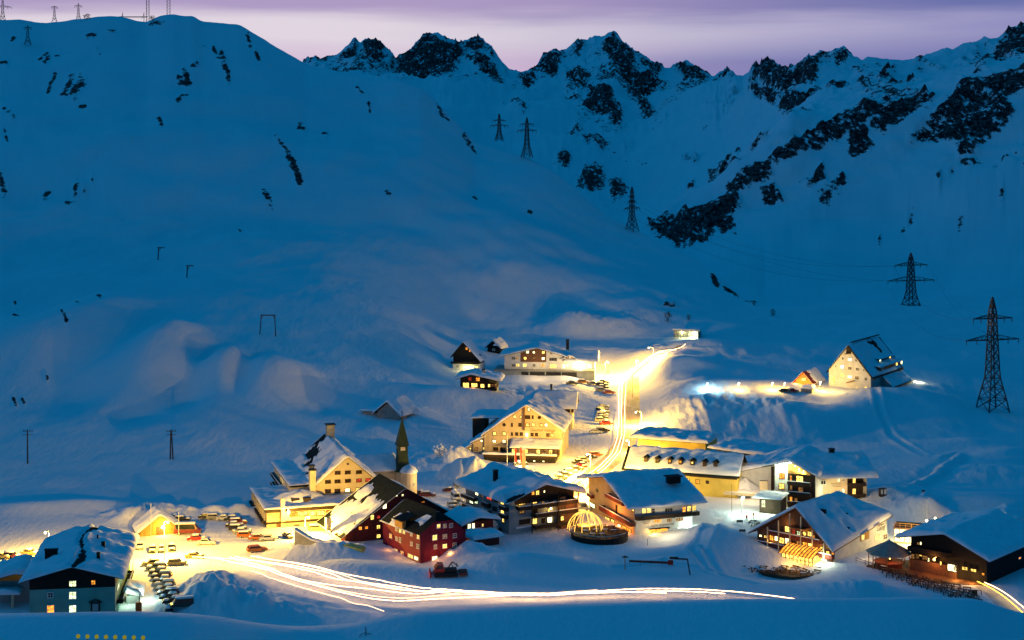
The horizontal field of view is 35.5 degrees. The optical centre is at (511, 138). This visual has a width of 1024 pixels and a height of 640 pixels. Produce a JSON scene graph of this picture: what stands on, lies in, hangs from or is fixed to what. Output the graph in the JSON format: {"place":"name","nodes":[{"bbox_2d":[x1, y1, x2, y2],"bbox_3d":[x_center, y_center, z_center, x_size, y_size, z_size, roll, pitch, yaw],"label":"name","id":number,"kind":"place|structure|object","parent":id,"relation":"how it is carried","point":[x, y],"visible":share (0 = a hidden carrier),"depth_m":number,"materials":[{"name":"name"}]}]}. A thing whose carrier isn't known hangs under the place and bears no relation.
{"place":"outdoors","nodes":[
{"label":"outdoors","id":0,"kind":"place"},
{"bbox_2d":[0,14,1023,448],"bbox_3d":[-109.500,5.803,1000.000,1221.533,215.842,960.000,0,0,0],"label":"snow slope","id":1,"kind":"structure","parent":0,"point":[366,242],"depth_m":785.72,"materials":[{"name":"snow"}]},
{"bbox_2d":[359,395,419,419],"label":"buried hut","id":2,"kind":"object","parent":1,"relation":"on","point":[394,407],"visible":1,"depth_m":545.39,"materials":[{"name":"concrete"}]},
{"bbox_2d":[450,338,486,370],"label":"steep hut","id":3,"kind":"object","parent":1,"relation":"on","point":[467,353],"visible":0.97,"depth_m":654.05,"materials":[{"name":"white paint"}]},
{"bbox_2d":[454,368,504,390],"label":"chalet","id":4,"kind":"object","parent":1,"relation":"on","point":[479,378],"visible":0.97,"depth_m":601.35,"materials":[{"name":"grey paint"}]},
{"bbox_2d":[484,336,507,353],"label":"snowed in hut","id":5,"kind":"object","parent":1,"relation":"on","point":[500,342],"visible":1,"depth_m":688.11,"materials":[{"name":"black wood"}]},
{"bbox_2d":[491,114,506,140],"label":"power pylon","id":6,"kind":"object","parent":1,"relation":"on","point":[499,120],"visible":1,"depth_m":1179.25,"materials":[{"name":"metal"}]},
{"bbox_2d":[517,117,536,157],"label":"power pylon","id":7,"kind":"object","parent":1,"relation":"on","point":[526,123],"visible":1,"depth_m":1099.35,"materials":[{"name":"metal"}]},
{"bbox_2d":[494,339,599,380],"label":"hotel","id":8,"kind":"structure","parent":1,"relation":"on","point":[538,358],"depth_m":650.03,"materials":[{"name":"grey paint"}]},
{"bbox_2d":[546,372,560,375],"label":"garage door","id":9,"kind":"structure","parent":8,"relation":"in","point":[547,373],"depth_m":648.28,"materials":[{"name":"black metal"}]},
{"bbox_2d":[562,372,576,377],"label":"garage door","id":10,"kind":"structure","parent":8,"relation":"in","point":[574,374],"depth_m":647.81,"materials":[{"name":"black metal"}]},
{"bbox_2d":[524,384,578,429],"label":"house","id":11,"kind":"structure","parent":1,"relation":"on","point":[567,401],"depth_m":553.39,"materials":[{"name":"beige paint"}]},
{"bbox_2d":[624,187,638,231],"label":"power pylon","id":12,"kind":"object","parent":1,"relation":"on","point":[632,201],"visible":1,"depth_m":1034.53,"materials":[{"name":"metal"}]},
{"bbox_2d":[672,327,702,338],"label":"tunnel gallery","id":13,"kind":"object","parent":1,"relation":"on","point":[683,332],"visible":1,"depth_m":736.12,"materials":[{"name":"concrete"}]},
{"bbox_2d":[800,384,814,392],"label":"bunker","id":14,"kind":"object","parent":1,"relation":"on","point":[807,388],"visible":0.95,"depth_m":587.48,"materials":[{"name":"concrete"}]},
{"bbox_2d":[792,367,825,384],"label":"red roofed cottage","id":15,"kind":"structure","parent":1,"relation":"on","point":[813,375],"depth_m":602.36,"materials":[{"name":"brown wood"}]},
{"bbox_2d":[826,334,912,387],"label":"hillside hotel","id":16,"kind":"structure","parent":1,"relation":"on","point":[868,362],"depth_m":599.30,"materials":[{"name":"white paint"}]},
{"bbox_2d":[887,253,933,305],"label":"power pylon","id":17,"kind":"object","parent":1,"relation":"on","point":[910,269],"visible":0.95,"depth_m":904.07,"materials":[{"name":"metal"}]},
{"bbox_2d":[965,297,1018,412],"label":"power pylon","id":18,"kind":"object","parent":1,"relation":"on","point":[992,305],"visible":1,"depth_m":576.09,"materials":[{"name":"metal"}]},
{"bbox_2d":[0,425,1023,625],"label":"snow ground","id":19,"kind":"structure","parent":0,"point":[66,478],"depth_m":400.16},
{"bbox_2d":[4,550,20,557],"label":"parked car","id":20,"kind":"object","parent":19,"relation":"on","point":[12,553],"visible":0.62,"depth_m":380.96,"materials":[{"name":"red paint"}]},
{"bbox_2d":[0,554,33,607],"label":"snowbound house","id":21,"kind":"structure","parent":19,"relation":"on","point":[12,589],"depth_m":346.45,"materials":[{"name":"grey paint"}]},
{"bbox_2d":[20,547,37,555],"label":"parked car","id":22,"kind":"object","parent":19,"relation":"on","point":[30,550],"visible":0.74,"depth_m":383.90,"materials":[{"name":"gold paint"}]},
{"bbox_2d":[18,524,138,612],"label":"gabled house","id":23,"kind":"structure","parent":19,"relation":"on","point":[86,568],"depth_m":334.36,"materials":[{"name":"teal paint"}]},
{"bbox_2d":[68,591,76,599],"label":"window","id":24,"kind":"structure","parent":23,"relation":"in","point":[72,594],"depth_m":333.14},
{"bbox_2d":[123,579,145,603],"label":"snowy porch","id":25,"kind":"object","parent":19,"relation":"on","point":[135,588],"visible":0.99,"depth_m":345.33,"materials":[{"name":"snow"}]},
{"bbox_2d":[135,602,141,611],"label":"orange container","id":26,"kind":"object","parent":19,"relation":"on","point":[138,606],"visible":0.67,"depth_m":339.05,"materials":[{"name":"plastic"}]},
{"bbox_2d":[142,557,162,566],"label":"parked car","id":27,"kind":"object","parent":19,"relation":"on","point":[151,561],"visible":0.65,"depth_m":374.24,"materials":[{"name":"gold paint"}]},
{"bbox_2d":[148,543,156,552],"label":"parked car","id":28,"kind":"object","parent":19,"relation":"on","point":[152,547],"visible":1,"depth_m":386.82,"materials":[{"name":"paint"}]},
{"bbox_2d":[132,505,177,536],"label":"timber hut","id":29,"kind":"object","parent":19,"relation":"on","point":[151,521],"visible":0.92,"depth_m":403.84,"materials":[{"name":"yellow wood"}]},
{"bbox_2d":[156,526,163,534],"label":"door","id":30,"kind":"structure","parent":29,"relation":"in","point":[159,531],"depth_m":403.51,"materials":[{"name":"brown wood"}]},
{"bbox_2d":[145,561,166,570],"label":"parked car","id":31,"kind":"object","parent":19,"relation":"on","point":[156,564],"visible":0.73,"depth_m":370.55,"materials":[{"name":"silver paint"}]},
{"bbox_2d":[149,566,169,573],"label":"parked car","id":32,"kind":"object","parent":19,"relation":"on","point":[156,570],"visible":0.73,"depth_m":366.93,"materials":[{"name":"paint"}]},
{"bbox_2d":[150,570,172,578],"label":"parked car","id":33,"kind":"object","parent":19,"relation":"on","point":[161,572],"visible":0.84,"depth_m":363.35,"materials":[{"name":"black paint"}]},
{"bbox_2d":[152,574,173,581],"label":"parked car","id":34,"kind":"object","parent":19,"relation":"on","point":[161,577],"visible":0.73,"depth_m":359.88,"materials":[{"name":"paint"}]},
{"bbox_2d":[153,578,175,586],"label":"parked car","id":35,"kind":"object","parent":19,"relation":"on","point":[166,580],"visible":0.61,"depth_m":356.37,"materials":[{"name":"silver paint"}]},
{"bbox_2d":[155,583,176,590],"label":"parked car","id":36,"kind":"object","parent":19,"relation":"on","point":[160,587],"visible":0.54,"depth_m":352.27,"materials":[{"name":"black paint"}]},
{"bbox_2d":[156,586,179,594],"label":"parked car","id":37,"kind":"object","parent":19,"relation":"on","point":[167,589],"visible":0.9,"depth_m":347.80,"materials":[{"name":"paint"}]},
{"bbox_2d":[159,591,181,600],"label":"parked car","id":38,"kind":"object","parent":19,"relation":"on","point":[169,594],"visible":0.53,"depth_m":345.62,"materials":[{"name":"green paint"}]},
{"bbox_2d":[166,430,175,458],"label":"utility pole","id":39,"kind":"object","parent":19,"relation":"on","point":[171,439],"visible":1,"depth_m":489.45,"materials":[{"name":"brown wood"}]},
{"bbox_2d":[168,541,175,551],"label":"parked car","id":40,"kind":"object","parent":19,"relation":"on","point":[171,545],"visible":1,"depth_m":388.29,"materials":[{"name":"paint"}]},
{"bbox_2d":[162,595,182,604],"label":"parked car","id":41,"kind":"object","parent":19,"relation":"on","point":[166,601],"visible":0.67,"depth_m":340.58,"materials":[{"name":"black paint"}]},
{"bbox_2d":[167,557,186,565],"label":"parked car","id":42,"kind":"object","parent":19,"relation":"on","point":[173,561],"visible":1,"depth_m":374.70,"materials":[{"name":"gold paint"}]},
{"bbox_2d":[169,595,193,608],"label":"parked car","id":43,"kind":"object","parent":19,"relation":"on","point":[183,601],"visible":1,"depth_m":337.59,"materials":[{"name":"black paint"}]},
{"bbox_2d":[174,514,190,520],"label":"parked car","id":44,"kind":"object","parent":19,"relation":"on","point":[182,517],"visible":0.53,"depth_m":416.85,"materials":[{"name":"black paint"}]},
{"bbox_2d":[174,521,201,534],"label":"parked van","id":45,"kind":"object","parent":19,"relation":"on","point":[188,527],"visible":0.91,"depth_m":403.76,"materials":[{"name":"red paint"}]},
{"bbox_2d":[184,551,204,558],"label":"parked car","id":46,"kind":"object","parent":19,"relation":"on","point":[196,554],"visible":1,"depth_m":380.91,"materials":[{"name":"gold paint"}]},
{"bbox_2d":[187,533,206,540],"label":"parked car","id":47,"kind":"object","parent":19,"relation":"on","point":[195,536],"visible":0.8,"depth_m":397.60,"materials":[{"name":"red paint"}]},
{"bbox_2d":[195,538,215,545],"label":"parked car","id":48,"kind":"object","parent":19,"relation":"on","point":[205,541],"visible":1,"depth_m":393.37,"materials":[{"name":"white paint"}]},
{"bbox_2d":[206,512,220,519],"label":"parked car","id":49,"kind":"object","parent":19,"relation":"on","point":[211,515],"visible":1,"depth_m":418.84,"materials":[{"name":"silver paint"}]},
{"bbox_2d":[228,523,246,530],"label":"parked car","id":50,"kind":"object","parent":19,"relation":"on","point":[232,526],"visible":0.78,"depth_m":407.84,"materials":[{"name":"black paint"}]},
{"bbox_2d":[229,517,246,522],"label":"parked car","id":51,"kind":"object","parent":19,"relation":"on","point":[238,519],"visible":0.73,"depth_m":414.88,"materials":[{"name":"red paint"}]},
{"bbox_2d":[232,526,251,533],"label":"parked car","id":52,"kind":"object","parent":19,"relation":"on","point":[235,531],"visible":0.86,"depth_m":404.67,"materials":[{"name":"silver paint"}]},
{"bbox_2d":[237,530,254,537],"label":"parked car","id":53,"kind":"object","parent":19,"relation":"on","point":[243,533],"visible":0.91,"depth_m":400.71,"materials":[{"name":"orange paint"}]},
{"bbox_2d":[248,532,261,540],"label":"parked car","id":54,"kind":"object","parent":19,"relation":"on","point":[255,536],"visible":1,"depth_m":398.06,"materials":[{"name":"orange paint"}]},
{"bbox_2d":[246,544,267,552],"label":"parked car","id":55,"kind":"object","parent":19,"relation":"on","point":[252,548],"visible":1,"depth_m":386.66,"materials":[{"name":"orange paint"}]},
{"bbox_2d":[259,534,277,541],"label":"parked car","id":56,"kind":"object","parent":19,"relation":"on","point":[267,537],"visible":1,"depth_m":397.52,"materials":[{"name":"white paint"}]},
{"bbox_2d":[282,531,293,538],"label":"parked car","id":57,"kind":"object","parent":19,"relation":"on","point":[287,534],"visible":1,"depth_m":400.34,"materials":[{"name":"paint"}]},
{"bbox_2d":[192,556,410,588],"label":"light trails","id":58,"kind":"object","parent":19,"relation":"on","point":[300,566],"visible":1,"depth_m":366.64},
{"bbox_2d":[249,423,375,527],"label":"grand hotel","id":59,"kind":"structure","parent":19,"relation":"on","point":[321,476],"depth_m":426.18,"materials":[{"name":"beige paint"}]},
{"bbox_2d":[250,570,382,610],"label":"light trails","id":60,"kind":"object","parent":19,"relation":"on","point":[315,591],"visible":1,"depth_m":349.30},
{"bbox_2d":[308,523,324,530],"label":"parked car","id":61,"kind":"object","parent":19,"relation":"on","point":[313,526],"visible":0.89,"depth_m":407.91,"materials":[{"name":"gold paint"}]},
{"bbox_2d":[294,527,365,552],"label":"ramp wall","id":62,"kind":"structure","parent":19,"relation":"on","point":[301,537],"depth_m":388.05,"materials":[{"name":"concrete"}]},
{"bbox_2d":[233,559,479,597],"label":"light trails","id":63,"kind":"object","parent":19,"relation":"on","point":[353,592],"visible":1,"depth_m":348.74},
{"bbox_2d":[215,558,538,600],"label":"light trails","id":64,"kind":"object","parent":19,"relation":"on","point":[372,598],"visible":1,"depth_m":346.76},
{"bbox_2d":[354,412,417,493],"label":"church","id":65,"kind":"structure","parent":19,"relation":"on","point":[398,467],"depth_m":439.99,"materials":[{"name":"beige paint"}]},
{"bbox_2d":[315,473,466,562],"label":"red house","id":66,"kind":"structure","parent":19,"relation":"on","point":[402,519],"depth_m":395.94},
{"bbox_2d":[256,555,593,595],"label":"light trails","id":67,"kind":"object","parent":19,"relation":"on","point":[414,589],"visible":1,"depth_m":350.73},
{"bbox_2d":[419,490,435,496],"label":"parked car","id":68,"kind":"object","parent":19,"relation":"on","point":[423,493],"visible":0.88,"depth_m":446.16,"materials":[{"name":"red paint"}]},
{"bbox_2d":[433,443,447,456],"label":"shrub","id":69,"kind":"object","parent":19,"relation":"on","point":[435,451],"visible":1,"depth_m":492.74,"materials":[{"name":"white plant"}]},
{"bbox_2d":[230,557,663,595],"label":"light trails","id":70,"kind":"object","parent":19,"relation":"on","point":[444,591],"visible":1,"depth_m":349.27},
{"bbox_2d":[429,561,467,577],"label":"snow groomer","id":71,"kind":"object","parent":19,"relation":"on","point":[440,570],"visible":1,"depth_m":363.26,"materials":[{"name":"red paint"}]},
{"bbox_2d":[446,500,461,505],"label":"parked car","id":72,"kind":"object","parent":19,"relation":"on","point":[449,502],"visible":0.62,"depth_m":434.15,"materials":[{"name":"white paint"}]},
{"bbox_2d":[450,490,460,498],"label":"parked van","id":73,"kind":"object","parent":19,"relation":"on","point":[454,493],"visible":0.77,"depth_m":442.54,"materials":[{"name":"white paint"}]},
{"bbox_2d":[445,506,504,545],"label":"building","id":74,"kind":"structure","parent":19,"relation":"on","point":[476,523],"depth_m":398.59,"materials":[{"name":"red"}]},
{"bbox_2d":[235,556,724,595],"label":"light trails","id":75,"kind":"object","parent":19,"relation":"on","point":[475,592],"visible":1,"depth_m":349.31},
{"bbox_2d":[462,391,572,462],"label":"gable hotel","id":76,"kind":"structure","parent":19,"relation":"on","point":[535,424],"depth_m":500.71,"materials":[{"name":"beige paint"}]},
{"bbox_2d":[454,461,586,534],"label":"balcony hotel","id":77,"kind":"structure","parent":19,"relation":"on","point":[516,499],"depth_m":409.84,"materials":[{"name":"grey paint"}]},
{"bbox_2d":[519,518,530,524],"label":"window","id":78,"kind":"structure","parent":77,"relation":"in","point":[523,521],"depth_m":406.33,"materials":[{"name":"black glass"}]},
{"bbox_2d":[252,556,794,598],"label":"light trails","id":79,"kind":"object","parent":19,"relation":"on","point":[528,593],"visible":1,"depth_m":350.78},
{"bbox_2d":[522,448,525,467],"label":"entrance pillar","id":80,"kind":"structure","parent":19,"relation":"on","point":[523,457],"depth_m":469.61,"materials":[{"name":"beige paint"}]},
{"bbox_2d":[553,473,568,479],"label":"parked car","id":81,"kind":"object","parent":19,"relation":"on","point":[560,476],"visible":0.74,"depth_m":468.32,"materials":[{"name":"silver paint"}]},
{"bbox_2d":[563,467,578,472],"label":"parked car","id":82,"kind":"object","parent":19,"relation":"on","point":[569,469],"visible":0.82,"depth_m":477.00,"materials":[{"name":"silver paint"}]},
{"bbox_2d":[579,502,590,510],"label":"parked van","id":83,"kind":"object","parent":19,"relation":"on","point":[584,506],"visible":0.52,"depth_m":429.79,"materials":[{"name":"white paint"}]},
{"bbox_2d":[570,522,627,544],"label":"round deck","id":84,"kind":"structure","parent":19,"relation":"on","point":[616,538],"depth_m":396.76,"materials":[{"name":"brown wood"}]},
{"bbox_2d":[567,511,602,531],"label":"glass dome","id":85,"kind":"structure","parent":84,"relation":"on","point":[586,526],"depth_m":404.19,"materials":[{"name":"yellow glass"}]},
{"bbox_2d":[576,468,707,534],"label":"chalet hotel","id":86,"kind":"structure","parent":19,"relation":"on","point":[640,501],"depth_m":409.79,"materials":[{"name":"white paint"}]},
{"bbox_2d":[629,560,672,564],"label":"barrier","id":87,"kind":"object","parent":19,"relation":"on","point":[669,562],"visible":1,"depth_m":374.32,"materials":[{"name":"wood"}]},
{"bbox_2d":[628,426,721,449],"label":"flat roofed building","id":88,"kind":"structure","parent":19,"relation":"on","point":[664,437],"depth_m":503.83,"materials":[{"name":"yellow paint"}]},
{"bbox_2d":[669,557,690,574],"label":"drag lift boom","id":89,"kind":"object","parent":19,"relation":"on","point":[676,558],"visible":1,"depth_m":366.71,"materials":[{"name":"metal"}]},
{"bbox_2d":[621,445,746,497],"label":"long house","id":90,"kind":"structure","parent":19,"relation":"on","point":[713,473],"depth_m":450.41,"materials":[{"name":"yellow paint"}]},
{"bbox_2d":[707,437,791,454],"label":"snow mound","id":91,"kind":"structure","parent":19,"relation":"on","point":[743,446],"depth_m":481.93,"materials":[{"name":"snow"}]},
{"bbox_2d":[758,569,813,579],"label":"timber terrace","id":92,"kind":"structure","parent":19,"relation":"on","point":[792,575],"depth_m":374.46,"materials":[{"name":"brown wood"}]},
{"bbox_2d":[724,445,878,513],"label":"floodlit hotel","id":93,"kind":"structure","parent":19,"relation":"on","point":[778,481],"depth_m":436.41,"materials":[{"name":"white paint"}]},
{"bbox_2d":[748,491,893,566],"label":"chalet","id":94,"kind":"object","parent":19,"relation":"on","point":[835,526],"visible":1,"depth_m":387.45,"materials":[{"name":"brown wood"}]},
{"bbox_2d":[857,558,939,584],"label":"terrace fence","id":95,"kind":"object","parent":19,"relation":"on","point":[895,570],"visible":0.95,"depth_m":367.58,"materials":[{"name":"brown wood"}]},
{"bbox_2d":[893,521,922,543],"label":"glazed terrace","id":96,"kind":"structure","parent":19,"relation":"on","point":[899,526],"depth_m":395.53,"materials":[{"name":"yellow glass"}]},
{"bbox_2d":[866,560,983,585],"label":"timber terrace","id":97,"kind":"structure","parent":19,"relation":"on","point":[950,580],"depth_m":363.80,"materials":[{"name":"brown wood"}]},
{"bbox_2d":[866,539,910,570],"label":"round pavilion","id":98,"kind":"structure","parent":97,"relation":"on","point":[888,553],"depth_m":371.85,"materials":[{"name":"wood"}]},
{"bbox_2d":[917,490,938,501],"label":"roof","id":99,"kind":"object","parent":19,"relation":"on","point":[925,493],"visible":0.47,"depth_m":432.66,"materials":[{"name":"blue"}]},
{"bbox_2d":[895,508,1023,583],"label":"dark chalet","id":100,"kind":"object","parent":19,"relation":"on","point":[983,546],"visible":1,"depth_m":366.62,"materials":[{"name":"black wood"}]},
{"bbox_2d":[947,563,956,572],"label":"window","id":101,"kind":"structure","parent":100,"relation":"in","point":[950,567],"depth_m":363.65,"materials":[{"name":"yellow glass"}]},
{"bbox_2d":[995,504,1023,521],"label":"barn roof","id":102,"kind":"structure","parent":19,"relation":"on","point":[1015,512],"depth_m":422.12,"materials":[{"name":"wood"}]},
{"bbox_2d":[0,597,1023,639],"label":"snow hill","id":103,"kind":"structure","parent":0,"point":[917,618],"depth_m":279.91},
{"bbox_2d":[0,0,1023,75],"label":"sky","id":104,"kind":"structure","parent":0,"point":[713,35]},
{"bbox_2d":[571,345,682,496],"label":"road","id":105,"kind":"structure","parent":0,"point":[630,421],"depth_m":559.51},
{"bbox_2d":[575,368,631,482],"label":"light trails","id":106,"kind":"object","parent":105,"relation":"on","point":[618,423],"visible":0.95,"depth_m":566.94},
{"bbox_2d":[581,350,666,482],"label":"light trails","id":107,"kind":"object","parent":105,"relation":"on","point":[621,414],"visible":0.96,"depth_m":568.84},
{"bbox_2d":[587,352,660,482],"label":"light trails","id":108,"kind":"object","parent":105,"relation":"on","point":[624,415],"visible":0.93,"depth_m":577.09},
{"bbox_2d":[303,21,1023,307],"bbox_3d":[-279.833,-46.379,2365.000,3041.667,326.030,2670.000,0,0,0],"label":"mountains","id":109,"kind":"structure","parent":0,"point":[843,157],"depth_m":1435.50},
{"bbox_2d":[879,488,886,496],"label":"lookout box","id":110,"kind":"object","parent":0,"point":[882,492],"visible":1,"depth_m":435.35,"materials":[{"name":"grey wood"}]},
{"bbox_2d":[973,583,1020,611],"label":"side road","id":111,"kind":"structure","parent":0,"point":[996,598],"depth_m":348.22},
{"bbox_2d":[977,581,1021,611],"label":"light trails","id":112,"kind":"object","parent":111,"relation":"on","point":[1000,594],"visible":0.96,"depth_m":346.93,"materials":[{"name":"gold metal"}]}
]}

